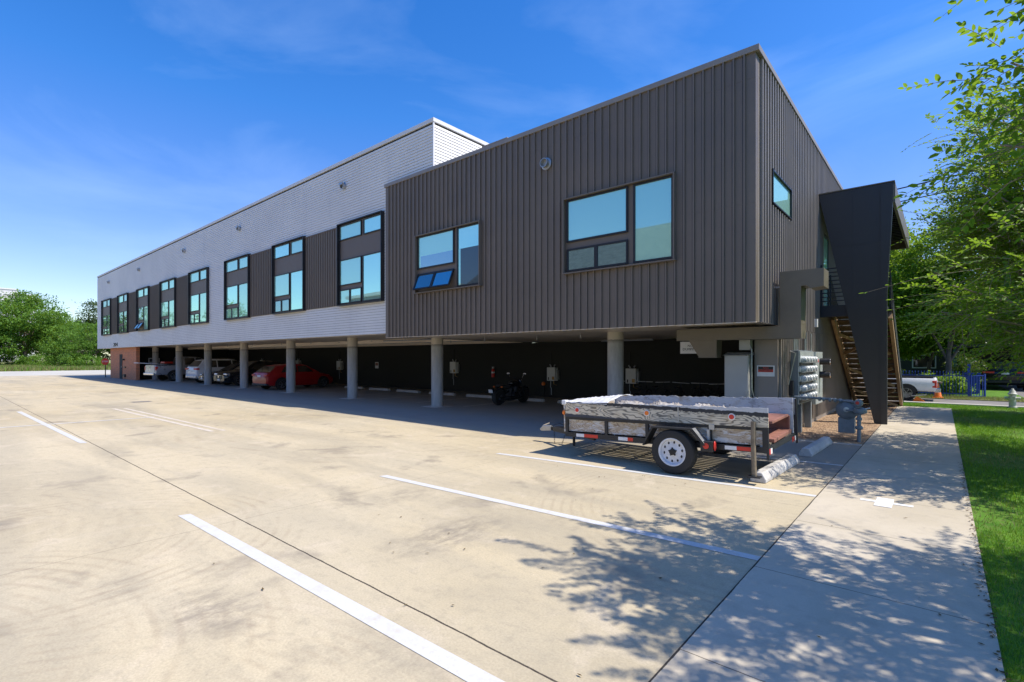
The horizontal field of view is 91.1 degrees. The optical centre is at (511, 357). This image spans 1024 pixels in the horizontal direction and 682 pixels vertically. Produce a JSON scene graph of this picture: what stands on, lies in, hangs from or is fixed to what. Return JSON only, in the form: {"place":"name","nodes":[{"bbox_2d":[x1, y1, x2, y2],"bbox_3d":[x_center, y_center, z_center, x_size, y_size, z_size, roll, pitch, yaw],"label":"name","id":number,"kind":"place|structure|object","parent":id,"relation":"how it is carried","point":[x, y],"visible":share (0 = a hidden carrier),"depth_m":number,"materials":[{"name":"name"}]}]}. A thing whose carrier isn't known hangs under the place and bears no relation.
{"place":"outdoors","nodes":[
{"label":"outdoors","id":0,"kind":"place"},
{"bbox_2d":[0,287,34,361],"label":"apartment block","id":1,"kind":"structure","parent":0,"point":[4,290],"depth_m":250.34,"materials":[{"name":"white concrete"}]},
{"bbox_2d":[0,370,110,375],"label":"road","id":2,"kind":"structure","parent":0,"point":[35,373],"depth_m":63.23,"materials":[{"name":"grey concrete"}]},
{"bbox_2d":[0,360,110,371],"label":"field","id":3,"kind":"structure","parent":0,"point":[61,370],"depth_m":198.63,"materials":[{"name":"green plant"}]},
{"bbox_2d":[0,355,39,364],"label":"shrub","id":4,"kind":"object","parent":3,"relation":"on","point":[7,359],"visible":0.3,"depth_m":102.61,"materials":[{"name":"green plant"}]},
{"bbox_2d":[13,353,56,365],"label":"shrub","id":5,"kind":"object","parent":3,"relation":"on","point":[18,361],"visible":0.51,"depth_m":98.75,"materials":[{"name":"green plant"}]},
{"bbox_2d":[0,289,85,364],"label":"tree","id":6,"kind":"object","parent":3,"relation":"on","point":[26,307],"visible":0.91,"depth_m":102.83,"materials":[{"name":"green plant"}]},
{"bbox_2d":[16,311,87,354],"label":"tree","id":7,"kind":"object","parent":3,"relation":"on","point":[37,352],"visible":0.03,"depth_m":112.94,"materials":[{"name":"green plant"}]},
{"bbox_2d":[0,362,110,371],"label":"field weeds","id":8,"kind":"object","parent":3,"relation":"on","point":[23,368],"visible":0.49,"depth_m":74.76,"materials":[{"name":"green plant"}]},
{"bbox_2d":[32,354,85,365],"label":"shrub","id":9,"kind":"object","parent":3,"relation":"on","point":[48,360],"visible":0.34,"depth_m":91.02,"materials":[{"name":"green plant"}]},
{"bbox_2d":[34,322,102,359],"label":"tree","id":10,"kind":"object","parent":3,"relation":"on","point":[52,345],"visible":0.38,"depth_m":93.52,"materials":[{"name":"green plant"}]},
{"bbox_2d":[56,322,110,364],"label":"tree","id":11,"kind":"object","parent":3,"relation":"on","point":[88,344],"visible":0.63,"depth_m":89.18,"materials":[{"name":"green plant"}]},
{"bbox_2d":[57,352,110,366],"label":"shrub","id":12,"kind":"object","parent":3,"relation":"on","point":[77,361],"visible":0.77,"depth_m":86.26,"materials":[{"name":"green plant"}]},
{"bbox_2d":[75,299,100,357],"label":"tree","id":13,"kind":"object","parent":3,"relation":"on","point":[93,320],"visible":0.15,"depth_m":120.43,"materials":[{"name":"green plant"}]},
{"bbox_2d":[93,349,110,359],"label":"field tree","id":14,"kind":"object","parent":3,"relation":"on","point":[105,356],"depth_m":95.07,"materials":[{"name":"green plant"}]},
{"bbox_2d":[0,374,865,681],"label":"parking lot","id":15,"kind":"structure","parent":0,"point":[114,566],"depth_m":5.26,"materials":[{"name":"concrete"}]},
{"bbox_2d":[18,411,86,442],"bbox_3d":[-13.034,1.836,13.977,9.983,0.001,0.119,0,0,40],"label":"parking line","id":16,"kind":"object","parent":15,"relation":"on","point":[78,440],"visible":1,"depth_m":12.85,"materials":[{"name":"paint"}]},
{"bbox_2d":[0,417,148,427],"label":"parking line","id":17,"kind":"object","parent":15,"relation":"on","point":[76,422],"visible":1,"depth_m":14.24,"materials":[{"name":"paint"}]},
{"bbox_2d":[101,358,108,376],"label":"stop sign","id":18,"kind":"object","parent":15,"relation":"on","point":[105,361],"visible":0.96,"depth_m":47.51,"materials":[{"name":"red metal"}]},
{"bbox_2d":[115,409,211,431],"bbox_3d":[-10.918,1.836,15.312,8.906,0.001,0.120,0,0,39],"label":"parking line","id":19,"kind":"object","parent":15,"relation":"on","point":[166,420],"visible":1,"depth_m":14.46,"materials":[{"name":"paint"}]},
{"bbox_2d":[143,357,201,380],"bbox_3d":[-26.741,0.870,41.497,2.310,1.939,5.790,0,0,34],"label":"parked pickup","id":20,"kind":"object","parent":15,"relation":"on","point":[163,371],"visible":0.5,"depth_m":39.55,"materials":[{"name":"silver paint"}]},
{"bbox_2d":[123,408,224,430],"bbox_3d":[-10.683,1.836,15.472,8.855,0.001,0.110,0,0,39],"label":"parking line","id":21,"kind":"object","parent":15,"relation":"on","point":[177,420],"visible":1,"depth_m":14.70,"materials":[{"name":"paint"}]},
{"bbox_2d":[185,359,239,382],"bbox_3d":[-21.700,0.956,38.014,2.230,1.769,4.830,0,0,36],"label":"parked suv","id":22,"kind":"object","parent":15,"relation":"on","point":[194,369],"visible":0.25,"depth_m":36.49,"materials":[{"name":"white paint"}]},
{"bbox_2d":[198,363,239,383],"bbox_3d":[-19.986,1.120,36.481,2.090,1.439,4.632,0,0,41],"label":"parked saloon","id":23,"kind":"object","parent":15,"relation":"on","point":[227,368],"visible":0.14,"depth_m":35.44,"materials":[{"name":"black paint"}]},
{"bbox_2d":[214,361,282,385],"bbox_3d":[-17.781,1.020,34.595,2.170,1.639,4.632,0,0,37],"label":"parked crossover","id":24,"kind":"object","parent":15,"relation":"on","point":[228,377],"visible":0.44,"depth_m":33.40,"materials":[{"name":"black paint"}]},
{"bbox_2d":[251,362,264,368],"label":"side window","id":25,"kind":"structure","parent":24,"relation":"in","point":[259,365],"depth_m":34.10,"materials":[{"name":"black glass"}]},
{"bbox_2d":[252,364,332,389],"bbox_3d":[-13.158,1.100,30.386,2.090,1.479,4.420,0,0,35],"label":"parked hatchback","id":26,"kind":"object","parent":15,"relation":"on","point":[268,376],"visible":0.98,"depth_m":29.17,"materials":[{"name":"red paint"}]},
{"bbox_2d":[179,514,504,681],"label":"parking line","id":27,"kind":"object","parent":15,"relation":"on","point":[449,661],"visible":1,"depth_m":3.59,"materials":[{"name":"paint"}]},
{"bbox_2d":[396,389,420,392],"bbox_3d":[-5.528,1.779,26.769,1.850,0.120,0.180,0,0,41],"label":"wheel stop","id":28,"kind":"object","parent":15,"relation":"on","point":[409,391],"visible":0.99,"depth_m":26.59,"materials":[{"name":"concrete"}]},
{"bbox_2d":[97,43,856,426],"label":"office building","id":29,"kind":"structure","parent":15,"relation":"on","point":[591,247],"depth_m":15.26,"materials":[{"name":"grey metal"}]},
{"bbox_2d":[101,298,111,335],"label":"window","id":30,"kind":"structure","parent":29,"relation":"in","point":[105,304],"depth_m":45.97,"materials":[{"name":"blue"}]},
{"bbox_2d":[119,354,121,378],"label":"door","id":31,"kind":"structure","parent":29,"relation":"in","point":[120,355],"depth_m":44.16,"materials":[{"name":"grey metal"}]},
{"bbox_2d":[117,293,128,333],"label":"window","id":32,"kind":"structure","parent":29,"relation":"in","point":[123,299],"depth_m":42.03,"materials":[{"name":"teal"}]},
{"bbox_2d":[133,286,149,330],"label":"window","id":33,"kind":"structure","parent":29,"relation":"in","point":[142,294],"depth_m":38.18,"materials":[{"name":"teal"}]},
{"bbox_2d":[159,277,176,328],"bbox_3d":[-23.497,-3.690,34.268,3.260,3.260,0.180,0,0,41],"label":"window","id":34,"kind":"structure","parent":29,"relation":"in","point":[167,288],"depth_m":34.33,"materials":[{"name":"teal"}]},
{"bbox_2d":[188,267,209,324],"bbox_3d":[-19.017,-3.690,30.436,3.170,3.260,0.180,0,0,41],"label":"window","id":35,"kind":"structure","parent":29,"relation":"in","point":[198,280],"depth_m":30.44,"materials":[{"name":"teal"}]},
{"bbox_2d":[224,253,250,320],"bbox_3d":[-14.617,-3.690,26.673,3.150,3.260,0.180,0,0,41],"label":"window","id":36,"kind":"structure","parent":29,"relation":"in","point":[237,269],"depth_m":26.61,"materials":[{"name":"teal glass"}]},
{"bbox_2d":[271,236,305,314],"bbox_3d":[-10.213,-3.690,22.907,3.040,3.260,0.180,0,0,41],"label":"window","id":37,"kind":"structure","parent":29,"relation":"in","point":[287,257],"depth_m":22.90,"materials":[{"name":"teal glass"}]},
{"bbox_2d":[336,357,343,378],"bbox_3d":[-12.033,0.520,35.111,0.530,1.961,0.256,0,0,41],"label":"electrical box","id":38,"kind":"object","parent":29,"relation":"attached to","point":[340,365],"visible":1,"depth_m":35.01,"materials":[{"name":"grey metal"}]},
{"bbox_2d":[337,210,384,305],"bbox_3d":[-5.809,-3.690,19.140,3.010,3.260,0.180,0,0,41],"label":"window","id":39,"kind":"structure","parent":29,"relation":"in","point":[361,240],"depth_m":19.07,"materials":[{"name":"teal glass"}]},
{"bbox_2d":[412,220,482,293],"bbox_3d":[-2.100,-3.095,15.738,3.030,1.930,0.289,0,0,41],"label":"window","id":40,"kind":"structure","parent":29,"relation":"in","point":[450,258],"depth_m":15.71,"materials":[{"name":"blue glass"}]},
{"bbox_2d":[450,349,459,384],"bbox_3d":[-3.141,0.520,27.506,0.530,1.961,0.256,0,0,41],"label":"electrical box","id":41,"kind":"object","parent":29,"relation":"attached to","point":[455,367],"visible":1,"depth_m":27.42,"materials":[{"name":"grey metal"}]},
{"bbox_2d":[547,353,558,394],"bbox_3d":[1.898,0.740,23.197,0.530,1.961,0.256,0,0,41],"label":"electrical box","id":42,"kind":"object","parent":29,"relation":"attached to","point":[553,374],"visible":1,"depth_m":23.10,"materials":[{"name":"grey metal"}]},
{"bbox_2d":[562,171,676,274],"bbox_3d":[2.460,-3.095,11.923,2.960,1.930,0.160,0,0,41],"label":"window","id":43,"kind":"structure","parent":29,"relation":"in","point":[629,224],"depth_m":11.85,"materials":[{"name":"glass"}]},
{"bbox_2d":[626,352,639,394],"bbox_3d":[4.953,0.740,20.584,0.530,1.961,0.256,0,0,41],"label":"electrical box","id":44,"kind":"object","parent":29,"relation":"attached to","point":[633,376],"visible":0.95,"depth_m":20.50,"materials":[{"name":"grey metal"}]},
{"bbox_2d":[680,342,696,353],"bbox_3d":[4.664,-0.420,13.115,0.540,0.620,0.024,0,0,41],"label":"hanging sign","id":45,"kind":"object","parent":29,"relation":"hanging from","point":[686,348],"visible":0.67,"depth_m":13.18,"materials":[{"name":"white metal"}]},
{"bbox_2d":[739,340,754,397],"bbox_3d":[5.457,0.253,11.637,0.307,1.345,0.218,0,0,41],"label":"junction box","id":46,"kind":"object","parent":29,"relation":"attached to","point":[745,344],"visible":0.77,"depth_m":11.54,"materials":[{"name":"grey metal"}]},
{"bbox_2d":[677,268,828,357],"bbox_3d":[5.344,-0.915,11.395,3.070,1.830,0.574,0,0,41],"label":"exhaust duct","id":47,"kind":"object","parent":29,"relation":"attached to","point":[795,285],"visible":0.96,"depth_m":10.69,"materials":[{"name":"metal"}]},
{"bbox_2d":[757,365,774,376],"bbox_3d":[5.799,0.300,11.473,0.370,0.250,0.020,0,0,41],"label":"warning sign","id":48,"kind":"object","parent":29,"relation":"attached to","point":[765,370],"visible":1,"depth_m":11.46,"materials":[{"name":"white plastic"}]},
{"bbox_2d":[771,168,791,219],"bbox_3d":[6.119,-3.680,11.412,0.105,0.720,1.820,0,0,41],"label":"window","id":49,"kind":"structure","parent":29,"relation":"in","point":[781,193],"depth_m":11.38,"materials":[{"name":"teal glass"}]},
{"bbox_2d":[788,333,831,432],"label":"meter bank","id":50,"kind":"structure","parent":29,"relation":"attached to","point":[808,374],"depth_m":12.48,"materials":[{"name":"grey metal"}]},
{"bbox_2d":[823,234,828,305],"bbox_3d":[9.867,-2.695,15.806,0.050,2.230,0.950,0,0,41],"label":"door","id":51,"kind":"structure","parent":29,"relation":"in","point":[825,240],"depth_m":15.87,"materials":[{"name":"teal"}]},
{"bbox_2d":[466,394,491,397],"bbox_3d":[-1.424,1.779,23.259,1.850,0.120,0.180,0,0,41],"label":"wheel stop","id":52,"kind":"object","parent":15,"relation":"on","point":[479,396],"visible":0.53,"depth_m":23.23,"materials":[{"name":"concrete"}]},
{"bbox_2d":[488,372,529,404],"bbox_3d":[-0.045,1.216,20.024,0.990,1.243,2.279,0,0,39],"label":"motorcycle","id":53,"kind":"object","parent":15,"relation":"on","point":[500,394],"visible":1,"depth_m":19.87,"materials":[{"name":"metal"}]},
{"bbox_2d":[517,398,544,401],"bbox_3d":[0.627,1.779,21.504,1.850,0.120,0.180,0,0,41],"label":"wheel stop","id":54,"kind":"object","parent":15,"relation":"on","point":[536,400],"visible":0.52,"depth_m":21.08,"materials":[{"name":"concrete"}]},
{"bbox_2d":[381,475,760,559],"bbox_3d":[0.119,1.836,6.213,5.382,0.001,0.120,0,0,37],"label":"parking line","id":55,"kind":"object","parent":15,"relation":"on","point":[709,547],"visible":1,"depth_m":5.59,"materials":[{"name":"paint"}]},
{"bbox_2d":[633,381,652,395],"bbox_3d":[4.518,1.343,17.407,0.565,1.005,1.694,0,4,41],"label":"bicycle","id":56,"kind":"object","parent":15,"relation":"on","point":[639,386],"visible":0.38,"depth_m":17.57,"materials":[{"name":"metal"}]},
{"bbox_2d":[496,453,815,496],"bbox_3d":[1.879,1.836,8.162,5.264,0.001,0.109,0,0,35],"label":"parking line","id":57,"kind":"object","parent":15,"relation":"on","point":[666,475],"visible":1,"depth_m":7.76,"materials":[{"name":"paint"}]},
{"bbox_2d":[649,382,672,395],"bbox_3d":[5.034,1.344,17.103,1.694,1.005,0.565,-5,1,-42],"label":"bicycle","id":58,"kind":"object","parent":15,"relation":"on","point":[660,388],"visible":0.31,"depth_m":17.26,"materials":[{"name":"metal"}]},
{"bbox_2d":[540,395,797,478],"bbox_3d":[2.482,1.306,9.521,4.845,1.228,2.403,0,0,41],"label":"utility trailer","id":59,"kind":"object","parent":15,"relation":"on","point":[676,436],"visible":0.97,"depth_m":8.14,"materials":[{"name":"grey wood"}]},
{"bbox_2d":[568,394,631,403],"bbox_3d":[1.637,0.777,9.587,0.955,0.147,1.000,-2,-1,41],"label":"tarp","id":60,"kind":"object","parent":59,"relation":"on","point":[601,399],"visible":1,"depth_m":9.32,"materials":[{"name":"white plastic"}]},
{"bbox_2d":[617,400,726,407],"bbox_3d":[2.757,0.843,8.493,2.094,0.238,0.669,-2,-1,41],"label":"debris load","id":61,"kind":"object","parent":59,"relation":"in","point":[659,402],"visible":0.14,"depth_m":8.59},
{"bbox_2d":[768,413,788,423],"bbox_3d":[4.244,0.995,8.279,0.350,0.041,1.300,-2,-1,39],"label":"plank","id":62,"kind":"object","parent":59,"relation":"on","point":[773,418],"visible":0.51,"depth_m":8.29,"materials":[{"name":"red wood"}]},
{"bbox_2d":[769,415,789,429],"bbox_3d":[4.649,1.145,8.735,0.330,0.300,0.060,0,0,41],"label":"board","id":63,"kind":"object","parent":59,"relation":"on","point":[784,423],"visible":0.5,"depth_m":8.69,"materials":[{"name":"red wood"}]},
{"bbox_2d":[769,428,791,442],"bbox_3d":[4.268,1.258,8.192,0.300,0.055,1.400,-2,-1,39],"label":"plank","id":64,"kind":"object","parent":59,"relation":"on","point":[775,434],"visible":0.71,"depth_m":8.14,"materials":[{"name":"red wood"}]},
{"bbox_2d":[672,382,688,396],"bbox_3d":[5.487,1.344,16.584,0.565,1.005,1.694,4,6,32],"label":"bicycle","id":65,"kind":"object","parent":15,"relation":"on","point":[680,394],"visible":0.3,"depth_m":16.79,"materials":[{"name":"metal"}]},
{"bbox_2d":[691,383,707,396],"bbox_3d":[5.997,1.343,16.274,0.565,1.005,1.694,0,4,41],"label":"bicycle","id":66,"kind":"object","parent":15,"relation":"on","point":[694,388],"visible":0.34,"depth_m":16.44,"materials":[{"name":"metal"}]},
{"bbox_2d":[724,352,753,397],"bbox_3d":[5.277,0.855,11.724,0.580,1.970,0.380,0,0,41],"label":"electrical cabinet","id":67,"kind":"object","parent":15,"relation":"on","point":[737,374],"visible":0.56,"depth_m":11.59,"materials":[{"name":"metal"}]},
{"bbox_2d":[750,454,799,482],"bbox_3d":[4.282,1.764,8.115,0.220,0.150,1.950,0,0,43],"label":"wheel stop","id":68,"kind":"object","parent":15,"relation":"on","point":[772,470],"visible":0.9,"depth_m":7.87,"materials":[{"name":"concrete"}]},
{"bbox_2d":[748,456,842,465],"bbox_3d":[5.027,1.836,8.971,1.501,0.001,0.099,0,0,34],"label":"parking line","id":69,"kind":"object","parent":15,"relation":"on","point":[802,461],"visible":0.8,"depth_m":8.80,"materials":[{"name":"paint"}]},
{"bbox_2d":[799,436,831,456],"bbox_3d":[6.109,1.764,10.066,0.220,0.150,1.950,0,0,42],"label":"wheel stop","id":70,"kind":"object","parent":15,"relation":"on","point":[812,449],"visible":1,"depth_m":9.72,"materials":[{"name":"concrete"}]},
{"bbox_2d":[0,0,1023,358],"label":"sky","id":71,"kind":"structure","parent":0,"point":[129,128],"materials":[{"name":"blue"}]},
{"bbox_2d":[42,359,1017,401],"bbox_3d":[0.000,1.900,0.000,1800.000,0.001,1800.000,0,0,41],"label":"ground","id":72,"kind":"structure","parent":0,"point":[942,398],"depth_m":22.87,"materials":[{"name":"green plant"}]},
{"bbox_2d":[862,399,1023,407],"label":"kerb","id":73,"kind":"structure","parent":72,"relation":"on","point":[962,404],"depth_m":19.43,"materials":[{"name":"concrete"}]},
{"bbox_2d":[968,323,1023,343],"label":"street tree","id":74,"kind":"object","parent":72,"relation":"on","point":[993,337],"visible":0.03,"depth_m":35.30,"materials":[{"name":"green plant"}]},
{"bbox_2d":[648,406,1005,681],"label":"sidewalk","id":75,"kind":"structure","parent":0,"point":[854,582],"depth_m":3.96,"materials":[{"name":"concrete"}]},
{"bbox_2d":[213,447,1012,679],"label":"leaf litter","id":76,"kind":"object","parent":75,"relation":"on","point":[996,669],"visible":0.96,"depth_m":4.03,"materials":[{"name":"brown plant"}]},
{"bbox_2d":[860,497,912,507],"bbox_3d":[4.717,1.831,6.357,0.477,0.001,0.463,0,0,-7],"label":"painted cross","id":77,"kind":"object","parent":75,"relation":"on","point":[883,502],"visible":1,"depth_m":6.35,"materials":[{"name":"white paint"}]},
{"bbox_2d":[798,403,896,443],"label":"bed gravel","id":78,"kind":"structure","parent":0,"point":[872,423],"depth_m":12.97,"materials":[{"name":"brown gravel"}]},
{"bbox_2d":[794,395,869,441],"bbox_3d":[7.213,1.362,11.342,1.469,0.957,0.585,0,0,41],"label":"gas regulator","id":79,"kind":"object","parent":78,"relation":"on","point":[848,411],"visible":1,"depth_m":11.15,"materials":[{"name":"paint"}]},
{"bbox_2d":[818,180,908,424],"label":"exterior staircase","id":80,"kind":"structure","parent":78,"relation":"on","point":[866,226],"depth_m":14.24,"materials":[{"name":"metal"}]},
{"bbox_2d":[865,402,951,407],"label":"grass","id":81,"kind":"structure","parent":0,"point":[930,404],"depth_m":19.31,"materials":[{"name":"green plant"}]},
{"bbox_2d":[888,343,966,378],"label":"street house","id":82,"kind":"structure","parent":0,"point":[916,365],"depth_m":40.18,"materials":[{"name":"black glass"}]},
{"bbox_2d":[912,355,935,367],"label":"window","id":83,"kind":"structure","parent":82,"relation":"in","point":[916,363],"depth_m":40.21,"materials":[{"name":"black glass"}]},
{"bbox_2d":[893,393,1023,401],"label":"verge","id":84,"kind":"structure","parent":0,"point":[968,399],"depth_m":22.42,"materials":[{"name":"green plant"}]},
{"bbox_2d":[932,381,941,397],"bbox_3d":[19.538,1.448,23.029,0.380,0.785,0.380,0,0,41],"label":"traffic cone","id":85,"kind":"object","parent":84,"relation":"on","point":[937,395],"visible":0.57,"depth_m":22.95,"materials":[{"name":"orange plastic"}]},
{"bbox_2d":[895,385,1023,397],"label":"garden","id":86,"kind":"object","parent":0,"point":[996,391],"depth_m":26.55,"materials":[{"name":"green plant"}]},
{"bbox_2d":[888,216,946,326],"bbox_3d":[21.710,-3.743,31.913,10.112,11.383,8.967,0,0,41],"label":"street tree","id":87,"kind":"object","parent":86,"relation":"on","point":[893,252],"visible":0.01,"depth_m":28.92,"materials":[{"name":"green plant"}]},
{"bbox_2d":[888,321,952,360],"bbox_3d":[25.899,-2.104,35.726,9.438,8.101,6.027,0,0,41],"label":"street tree","id":88,"kind":"object","parent":86,"relation":"on","point":[907,355],"visible":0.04,"depth_m":33.86,"materials":[{"name":"green plant"}]},
{"bbox_2d":[888,364,969,396],"bbox_3d":[11.253,1.065,31.628,26.050,1.550,0.100,0,0,41],"label":"iron fence","id":89,"kind":"object","parent":86,"relation":"on","point":[968,384],"visible":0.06,"depth_m":23.50,"materials":[{"name":"blue metal"}]},
{"bbox_2d":[971,374,985,396],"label":"iron gate","id":90,"kind":"structure","parent":89,"relation":"attached to","point":[983,384],"depth_m":23.13,"materials":[{"name":"blue metal"}]},
{"bbox_2d":[888,306,979,374],"bbox_3d":[26.803,-1.470,31.746,5.525,6.841,4.960,0,0,12],"label":"street tree","id":91,"kind":"object","parent":86,"relation":"on","point":[929,340],"visible":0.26,"depth_m":31.64,"materials":[{"name":"green plant"}]},
{"bbox_2d":[916,370,975,394],"bbox_3d":[21.062,1.271,24.606,2.515,1.341,1.524,0,0,41],"label":"shrub","id":92,"kind":"object","parent":86,"relation":"on","point":[953,379],"visible":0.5,"depth_m":24.10,"materials":[{"name":"green plant"}]},
{"bbox_2d":[888,214,1022,386],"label":"street tree","id":93,"kind":"object","parent":86,"relation":"on","point":[916,266],"visible":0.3,"depth_m":26.68,"materials":[{"name":"green plant"}]},
{"bbox_2d":[942,351,987,385],"bbox_3d":[25.120,0.775,27.809,2.079,2.339,2.197,0,0,41],"label":"shrub","id":94,"kind":"object","parent":86,"relation":"on","point":[961,368],"visible":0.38,"depth_m":27.59,"materials":[{"name":"green plant"}]},
{"bbox_2d":[963,373,980,393],"bbox_3d":[23.661,1.310,25.819,0.640,1.060,0.760,0,0,41],"label":"wheeled bin","id":95,"kind":"object","parent":86,"relation":"on","point":[973,381],"visible":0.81,"depth_m":25.53,"materials":[{"name":"blue plastic"}]},
{"bbox_2d":[904,398,1023,405],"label":"street","id":96,"kind":"structure","parent":0,"point":[972,402],"depth_m":21.00,"materials":[{"name":"grey asphalt"}]},
{"bbox_2d":[857,368,940,399],"bbox_3d":[16.783,1.075,23.477,4.990,1.569,1.990,0,0,41],"label":"street pickup","id":97,"kind":"object","parent":96,"relation":"on","point":[913,385],"visible":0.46,"depth_m":21.76,"materials":[{"name":"white paint"}]},
{"bbox_2d":[911,394,925,401],"bbox_3d":[17.482,1.715,21.563,0.499,0.310,0.200,0,0,41],"label":"traffic cone","id":98,"kind":"object","parent":96,"relation":"on","point":[917,398],"visible":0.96,"depth_m":21.52,"materials":[{"name":"orange plastic"}]},
{"bbox_2d":[951,404,1023,681],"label":"lawn","id":99,"kind":"structure","parent":0,"point":[998,520],"depth_m":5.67,"materials":[{"name":"green plant"}]},
{"bbox_2d":[859,76,1023,385],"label":"footpath tree","id":100,"kind":"object","parent":99,"relation":"on","point":[1001,239],"visible":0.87,"depth_m":8.49,"materials":[{"name":"green plant"}]},
{"bbox_2d":[893,0,1023,243],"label":"footpath tree","id":101,"kind":"object","parent":99,"relation":"on","point":[1014,109],"visible":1,"depth_m":3.99,"materials":[{"name":"green plant"}]},
{"bbox_2d":[959,235,1023,352],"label":"footpath tree","id":102,"kind":"object","parent":99,"relation":"on","point":[1003,308],"visible":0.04,"depth_m":15.53,"materials":[{"name":"green plant"}]},
{"bbox_2d":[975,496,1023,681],"bbox_3d":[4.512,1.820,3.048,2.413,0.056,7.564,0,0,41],"label":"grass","id":103,"kind":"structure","parent":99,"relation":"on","point":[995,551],"depth_m":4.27,"materials":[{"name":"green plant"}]},
{"bbox_2d":[1004,388,1020,407],"bbox_3d":[18.287,1.480,18.335,0.420,0.720,0.320,0,0,41],"label":"fire hydrant","id":104,"kind":"object","parent":99,"relation":"on","point":[1012,398],"visible":0.98,"depth_m":18.29,"materials":[{"name":"metal"}]},
{"bbox_2d":[999,385,1023,396],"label":"driveway","id":105,"kind":"structure","parent":0,"point":[1020,391],"depth_m":29.45,"materials":[{"name":"concrete"}]},
{"bbox_2d":[951,344,1023,387],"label":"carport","id":106,"kind":"object","parent":105,"relation":"on","point":[987,356],"visible":0.2,"depth_m":33.68,"materials":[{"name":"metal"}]},
{"bbox_2d":[979,358,1023,389],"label":"street suv","id":107,"kind":"object","parent":105,"relation":"on","point":[990,374],"visible":0.42,"depth_m":28.49,"materials":[{"name":"black paint"}]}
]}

